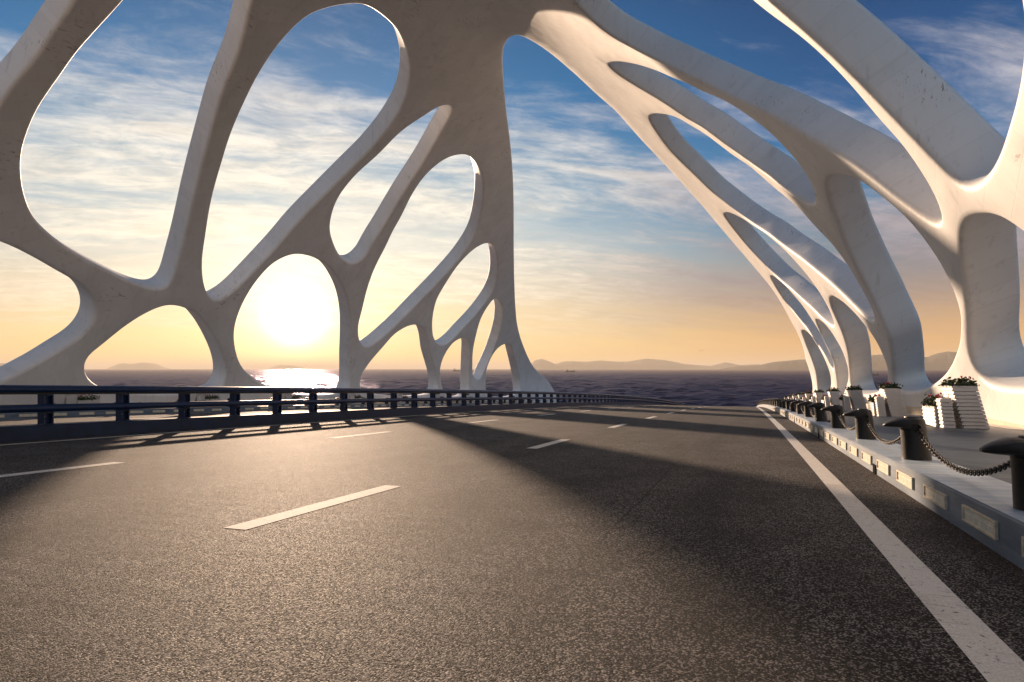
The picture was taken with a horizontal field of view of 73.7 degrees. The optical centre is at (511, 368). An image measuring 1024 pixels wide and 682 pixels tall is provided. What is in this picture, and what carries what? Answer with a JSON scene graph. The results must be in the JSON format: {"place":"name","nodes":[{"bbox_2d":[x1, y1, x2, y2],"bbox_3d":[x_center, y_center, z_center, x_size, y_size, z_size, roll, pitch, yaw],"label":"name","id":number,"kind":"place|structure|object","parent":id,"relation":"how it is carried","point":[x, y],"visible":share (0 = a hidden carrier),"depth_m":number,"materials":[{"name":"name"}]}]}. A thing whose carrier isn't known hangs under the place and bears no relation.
{"place":"outdoors","nodes":[
{"label":"outdoors","id":0,"kind":"place"},
{"bbox_2d":[56,394,99,403],"bbox_3d":[-25.660,1.822,40.341,1.251,1.200,1.948,0,0,19],"label":"planter","id":1,"kind":"object","parent":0,"point":[66,399],"visible":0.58,"depth_m":39.55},
{"bbox_2d":[77,394,99,399],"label":"geranium","id":2,"kind":"object","parent":1,"relation":"in","point":[81,397],"visible":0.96,"depth_m":40.40,"materials":[{"name":"green plant"}]},
{"bbox_2d":[107,362,169,368],"bbox_3d":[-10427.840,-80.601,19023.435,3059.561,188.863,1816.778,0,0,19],"label":"hills","id":3,"kind":"structure","parent":0,"point":[142,365],"depth_m":18563.07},
{"bbox_2d":[190,394,219,400],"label":"planter","id":4,"kind":"object","parent":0,"point":[197,397],"visible":0.36,"depth_m":48.87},
{"bbox_2d":[205,394,219,399],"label":"geranium","id":5,"kind":"object","parent":4,"relation":"in","point":[211,397],"visible":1,"depth_m":49.70,"materials":[{"name":"green plant"}]},
{"bbox_2d":[0,406,427,425],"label":"opposite road","id":6,"kind":"structure","parent":0,"point":[56,420],"depth_m":35.09,"materials":[{"name":"grey asphalt"}]},
{"bbox_2d":[20,406,428,419],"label":"opposite edge line","id":7,"kind":"object","parent":6,"relation":"on","point":[160,414],"visible":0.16,"depth_m":38.89,"materials":[{"name":"white paint"}]},
{"bbox_2d":[0,403,515,419],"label":"kerb","id":8,"kind":"structure","parent":6,"relation":"on","point":[10,416],"depth_m":44.16,"materials":[{"name":"grey concrete"}]},
{"bbox_2d":[19,414,36,416],"bbox_3d":[-24.091,2.316,33.985,0.028,0.150,0.920,0,-2,19],"label":"kerb light","id":9,"kind":"object","parent":8,"relation":"attached to","point":[27,415],"visible":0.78,"depth_m":33.96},
{"bbox_2d":[54,413,66,415],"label":"kerb light","id":10,"kind":"object","parent":8,"relation":"attached to","point":[60,414],"visible":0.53,"depth_m":35.59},
{"bbox_2d":[79,412,94,414],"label":"kerb light","id":11,"kind":"object","parent":8,"relation":"attached to","point":[86,413],"visible":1,"depth_m":37.01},
{"bbox_2d":[105,411,115,413],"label":"kerb light","id":12,"kind":"object","parent":8,"relation":"attached to","point":[110,412],"visible":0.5,"depth_m":38.39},
{"bbox_2d":[153,410,164,412],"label":"kerb light","id":13,"kind":"object","parent":8,"relation":"attached to","point":[156,411],"visible":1,"depth_m":41.50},
{"bbox_2d":[0,385,685,442],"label":"median barrier","id":14,"kind":"object","parent":6,"relation":"on","point":[45,408],"visible":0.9,"depth_m":21.88,"materials":[{"name":"black metal"}]},
{"bbox_2d":[266,365,307,368],"bbox_3d":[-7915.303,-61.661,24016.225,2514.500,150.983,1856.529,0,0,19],"label":"hills","id":15,"kind":"structure","parent":0,"point":[286,367],"depth_m":23551.44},
{"bbox_2d":[282,393,302,404],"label":"planter","id":16,"kind":"object","parent":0,"point":[286,396],"visible":0.38,"depth_m":58.26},
{"bbox_2d":[348,393,361,403],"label":"planter","id":17,"kind":"object","parent":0,"point":[351,395],"visible":0.29,"depth_m":67.76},
{"bbox_2d":[397,393,404,403],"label":"planter","id":18,"kind":"object","parent":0,"point":[399,395],"visible":0.38,"depth_m":77.09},
{"bbox_2d":[0,405,1023,681],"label":"road","id":19,"kind":"structure","parent":0,"point":[672,543],"depth_m":5.28,"materials":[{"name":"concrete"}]},
{"bbox_2d":[2,405,595,444],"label":"edge line","id":20,"kind":"object","parent":19,"relation":"on","point":[225,428],"visible":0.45,"depth_m":19.78,"materials":[{"name":"white paint"}]},
{"bbox_2d":[0,408,614,476],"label":"lane dashes","id":21,"kind":"object","parent":19,"relation":"on","point":[32,472],"visible":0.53,"depth_m":10.86,"materials":[{"name":"white paint"}]},
{"bbox_2d":[224,408,693,529],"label":"lane dashes","id":22,"kind":"object","parent":19,"relation":"on","point":[283,515],"visible":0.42,"depth_m":7.47,"materials":[{"name":"white paint"}]},
{"bbox_2d":[756,404,1023,569],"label":"kerb","id":23,"kind":"structure","parent":19,"relation":"on","point":[1007,545],"depth_m":6.91,"materials":[{"name":"grey concrete"}]},
{"bbox_2d":[819,429,823,436],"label":"kerb light","id":24,"kind":"object","parent":23,"relation":"attached to","point":[821,432],"visible":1,"depth_m":18.71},
{"bbox_2d":[825,432,829,439],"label":"kerb light","id":25,"kind":"object","parent":23,"relation":"attached to","point":[827,435],"visible":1,"depth_m":17.32,"materials":[{"name":"beige plastic"}]},
{"bbox_2d":[832,436,837,444],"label":"kerb light","id":26,"kind":"object","parent":23,"relation":"attached to","point":[834,439],"visible":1,"depth_m":15.78,"materials":[{"name":"beige plastic"}]},
{"bbox_2d":[840,440,846,449],"bbox_3d":[7.029,1.614,14.481,0.028,0.150,0.920,0,-2,19],"label":"kerb light","id":27,"kind":"object","parent":23,"relation":"attached to","point":[843,444],"visible":1,"depth_m":14.43,"materials":[{"name":"beige plastic"}]},
{"bbox_2d":[850,445,857,456],"bbox_3d":[6.544,1.568,13.072,0.028,0.150,0.920,0,-2,19],"label":"kerb light","id":28,"kind":"object","parent":23,"relation":"attached to","point":[853,450],"visible":1,"depth_m":12.99,"materials":[{"name":"beige plastic"}]},
{"bbox_2d":[862,451,871,464],"bbox_3d":[6.059,1.522,11.663,0.028,0.150,0.920,0,-2,19],"label":"kerb light","id":29,"kind":"object","parent":23,"relation":"attached to","point":[866,458],"visible":1,"depth_m":11.60,"materials":[{"name":"beige plastic"}]},
{"bbox_2d":[873,462,876,474],"bbox_3d":[5.829,1.605,10.950,0.040,0.178,0.280,0,0,19],"label":"drain opening","id":30,"kind":"object","parent":23,"relation":"attached to","point":[875,468],"visible":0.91,"depth_m":10.91,"materials":[{"name":"grey stone"}]},
{"bbox_2d":[877,459,889,475],"bbox_3d":[5.575,1.477,10.254,0.028,0.150,0.920,0,-2,19],"label":"kerb light","id":31,"kind":"object","parent":23,"relation":"attached to","point":[883,467],"visible":1,"depth_m":10.20,"materials":[{"name":"beige plastic"}]},
{"bbox_2d":[766,404,1023,521],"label":"kerb top","id":32,"kind":"structure","parent":23,"relation":"on","point":[995,493],"depth_m":7.74,"materials":[{"name":"concrete"}]},
{"bbox_2d":[782,399,790,409],"bbox_3d":[15.655,2.041,38.808,0.620,0.645,0.414,0,0,19],"label":"bollard","id":33,"kind":"object","parent":32,"relation":"on","point":[787,405],"visible":0.5,"depth_m":38.66,"materials":[{"name":"black metal"}]},
{"bbox_2d":[786,399,796,411],"bbox_3d":[14.231,1.880,34.666,0.620,0.645,0.414,0,0,19],"label":"bollard","id":34,"kind":"object","parent":32,"relation":"on","point":[792,406],"visible":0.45,"depth_m":34.52,"materials":[{"name":"black metal"}]},
{"bbox_2d":[791,400,803,413],"bbox_3d":[12.806,1.724,30.524,0.620,0.645,0.414,0,0,19],"label":"bollard","id":35,"kind":"object","parent":32,"relation":"on","point":[798,408],"visible":0.6,"depth_m":30.38,"materials":[{"name":"black metal"}]},
{"bbox_2d":[798,401,814,416],"bbox_3d":[11.381,1.571,26.383,0.620,0.645,0.414,0,0,19],"label":"bollard","id":36,"kind":"object","parent":32,"relation":"on","point":[807,412],"visible":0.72,"depth_m":26.22,"materials":[{"name":"black metal"}]},
{"bbox_2d":[807,402,827,421],"bbox_3d":[9.956,1.424,22.241,0.620,0.645,0.414,0,0,19],"label":"bollard","id":37,"kind":"object","parent":32,"relation":"on","point":[816,406],"visible":0.9,"depth_m":22.08,"materials":[{"name":"black metal"}]},
{"bbox_2d":[821,405,845,427],"bbox_3d":[8.531,1.281,18.099,0.620,0.645,0.414,0,0,19],"label":"bollard","id":38,"kind":"object","parent":32,"relation":"on","point":[836,422],"visible":0.94,"depth_m":17.93,"materials":[{"name":"black metal"}]},
{"bbox_2d":[820,407,830,422],"bbox_3d":[9.332,1.374,20.149,0.073,0.422,4.020,0,-2,19],"label":"chain","id":39,"kind":"object","parent":38,"relation":"hanging from","point":[825,418],"visible":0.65,"depth_m":21.05,"materials":[{"name":"metal"}]},
{"bbox_2d":[843,409,876,439],"bbox_3d":[7.107,1.142,13.957,0.620,0.645,0.414,0,0,19],"label":"bollard","id":40,"kind":"object","parent":32,"relation":"on","point":[863,430],"visible":0.94,"depth_m":13.79,"materials":[{"name":"black metal"}]},
{"bbox_2d":[837,411,854,430],"bbox_3d":[7.907,1.233,16.007,0.073,0.422,4.020,0,-2,19],"label":"chain","id":41,"kind":"object","parent":40,"relation":"hanging from","point":[845,425],"visible":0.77,"depth_m":16.73,"materials":[{"name":"metal"}]},
{"bbox_2d":[883,416,931,460],"bbox_3d":[5.682,1.008,9.816,0.620,0.645,0.414,0,0,19],"label":"bollard","id":42,"kind":"object","parent":32,"relation":"on","point":[913,446],"visible":0.88,"depth_m":9.65,"materials":[{"name":"black metal"}]},
{"bbox_2d":[864,417,900,444],"bbox_3d":[6.482,1.097,11.865,0.073,0.422,4.020,0,-2,19],"label":"chain","id":43,"kind":"object","parent":42,"relation":"hanging from","point":[886,442],"visible":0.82,"depth_m":12.22,"materials":[{"name":"metal"}]},
{"bbox_2d":[979,435,1023,510],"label":"bollard","id":44,"kind":"object","parent":32,"relation":"on","point":[1012,448],"visible":0.97,"depth_m":5.63,"materials":[{"name":"black metal"}]},
{"bbox_2d":[915,428,1010,475],"bbox_3d":[5.057,0.965,7.723,0.073,0.422,4.020,0,-2,19],"label":"chain","id":45,"kind":"object","parent":44,"relation":"hanging from","point":[990,470],"visible":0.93,"depth_m":7.50,"materials":[{"name":"metal"}]},
{"bbox_2d":[896,470,913,489],"bbox_3d":[5.090,1.432,8.845,0.028,0.150,0.920,0,-2,19],"label":"kerb light","id":46,"kind":"object","parent":23,"relation":"attached to","point":[905,479],"visible":1,"depth_m":8.82,"materials":[{"name":"beige plastic"}]},
{"bbox_2d":[923,484,947,509],"bbox_3d":[4.605,1.388,7.436,0.028,0.150,0.920,0,-2,19],"label":"kerb light","id":47,"kind":"object","parent":23,"relation":"attached to","point":[936,497],"visible":1,"depth_m":7.38,"materials":[{"name":"beige plastic"}]},
{"bbox_2d":[961,504,998,539],"bbox_3d":[4.121,1.344,6.027,0.028,0.150,0.920,0,-2,19],"label":"kerb light","id":48,"kind":"object","parent":23,"relation":"attached to","point":[984,524],"visible":1,"depth_m":5.96,"materials":[{"name":"beige plastic"}]},
{"bbox_2d":[1021,536,1023,556],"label":"kerb light","id":49,"kind":"object","parent":23,"relation":"attached to","point":[1022,546],"visible":1,"depth_m":5.03,"materials":[{"name":"beige plastic"}]},
{"bbox_2d":[757,407,1023,681],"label":"edge line","id":50,"kind":"object","parent":19,"relation":"on","point":[991,655],"visible":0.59,"depth_m":4.44,"materials":[{"name":"white paint"}]},
{"bbox_2d":[0,0,1023,368],"label":"sky","id":51,"kind":"structure","parent":0,"point":[615,259],"materials":[{"name":"blue"}]},
{"bbox_2d":[84,369,948,406],"bbox_3d":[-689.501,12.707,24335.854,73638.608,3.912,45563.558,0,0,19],"label":"sea","id":52,"kind":"structure","parent":0,"point":[716,387],"depth_m":721.87,"materials":[{"name":"liquid"}]},
{"bbox_2d":[531,359,759,368],"bbox_3d":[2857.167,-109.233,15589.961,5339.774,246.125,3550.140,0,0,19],"label":"hills","id":53,"kind":"structure","parent":0,"point":[634,364],"depth_m":15004.96,"materials":[{"name":"grey"}]},
{"bbox_2d":[720,351,956,369],"bbox_3d":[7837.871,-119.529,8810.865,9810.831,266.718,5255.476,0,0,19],"label":"hills","id":54,"kind":"structure","parent":0,"point":[942,361],"depth_m":8262.50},
{"bbox_2d":[814,408,1023,483],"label":"pavement","id":55,"kind":"structure","parent":0,"point":[959,446],"depth_m":14.04,"materials":[{"name":"grey concrete"}]},
{"bbox_2d":[801,394,812,401],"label":"planter","id":56,"kind":"object","parent":55,"relation":"on","point":[806,397],"visible":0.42,"depth_m":66.73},
{"bbox_2d":[809,392,823,402],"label":"planter","id":57,"kind":"object","parent":55,"relation":"on","point":[818,395],"visible":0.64,"depth_m":57.14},
{"bbox_2d":[821,391,839,405],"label":"planter","id":58,"kind":"object","parent":55,"relation":"on","point":[833,396],"visible":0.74,"depth_m":47.64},
{"bbox_2d":[826,387,840,391],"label":"geranium","id":59,"kind":"object","parent":58,"relation":"in","point":[833,389],"visible":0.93,"depth_m":47.77,"materials":[{"name":"green plant"}]},
{"bbox_2d":[839,390,866,410],"bbox_3d":[19.478,1.785,38.984,1.251,1.200,1.948,0,0,19],"label":"planter","id":60,"kind":"object","parent":55,"relation":"on","point":[855,399],"visible":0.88,"depth_m":38.13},
{"bbox_2d":[846,384,862,389],"bbox_3d":[19.361,1.080,38.598,0.856,0.410,1.249,0,0,19],"label":"geranium","id":61,"kind":"object","parent":60,"relation":"in","point":[851,387],"visible":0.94,"depth_m":38.36,"materials":[{"name":"green plant"}]},
{"bbox_2d":[868,388,907,416],"bbox_3d":[16.209,1.420,29.481,1.251,1.200,1.948,0,0,19],"label":"planter","id":62,"kind":"object","parent":55,"relation":"on","point":[890,402],"visible":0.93,"depth_m":28.62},
{"bbox_2d":[868,394,879,402],"bbox_3d":[15.858,1.305,29.863,0.483,0.470,1.430,0,0,19],"label":"geranium","id":63,"kind":"object","parent":62,"relation":"in","point":[871,399],"visible":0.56,"depth_m":29.70,"materials":[{"name":"green plant"}]},
{"bbox_2d":[878,382,902,388],"bbox_3d":[16.085,0.730,29.104,0.888,0.380,1.266,0,0,19],"label":"geranium","id":64,"kind":"object","parent":62,"relation":"in","point":[887,385],"visible":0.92,"depth_m":28.78,"materials":[{"name":"green plant"}]},
{"bbox_2d":[922,385,989,428],"bbox_3d":[12.939,1.079,19.977,1.251,1.200,1.948,0,0,19],"label":"planter","id":65,"kind":"object","parent":55,"relation":"on","point":[959,406],"visible":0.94,"depth_m":19.14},
{"bbox_2d":[921,392,941,407],"bbox_3d":[12.585,0.943,20.346,0.511,0.510,1.456,0,0,19],"label":"geranium","id":66,"kind":"object","parent":65,"relation":"in","point":[931,401],"visible":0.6,"depth_m":20.30,"materials":[{"name":"green plant"}]},
{"bbox_2d":[938,376,979,387],"bbox_3d":[12.830,0.387,19.593,0.870,0.384,1.261,0,0,19],"label":"geranium","id":67,"kind":"object","parent":65,"relation":"in","point":[964,381],"visible":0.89,"depth_m":19.29,"materials":[{"name":"green plant"}]},
{"bbox_2d":[908,414,1023,430],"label":"edging","id":68,"kind":"object","parent":55,"relation":"on","point":[1015,428],"visible":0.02,"depth_m":20.20,"materials":[{"name":"concrete"}]},
{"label":"deck slab","id":69,"kind":"structure","parent":0,"visible":0},
{"bbox_2d":[0,0,1023,427],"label":"bridge arch","id":70,"kind":"structure","parent":69,"relation":"on","point":[946,176],"depth_m":40.57,"materials":[{"name":"white paint"}]}
]}

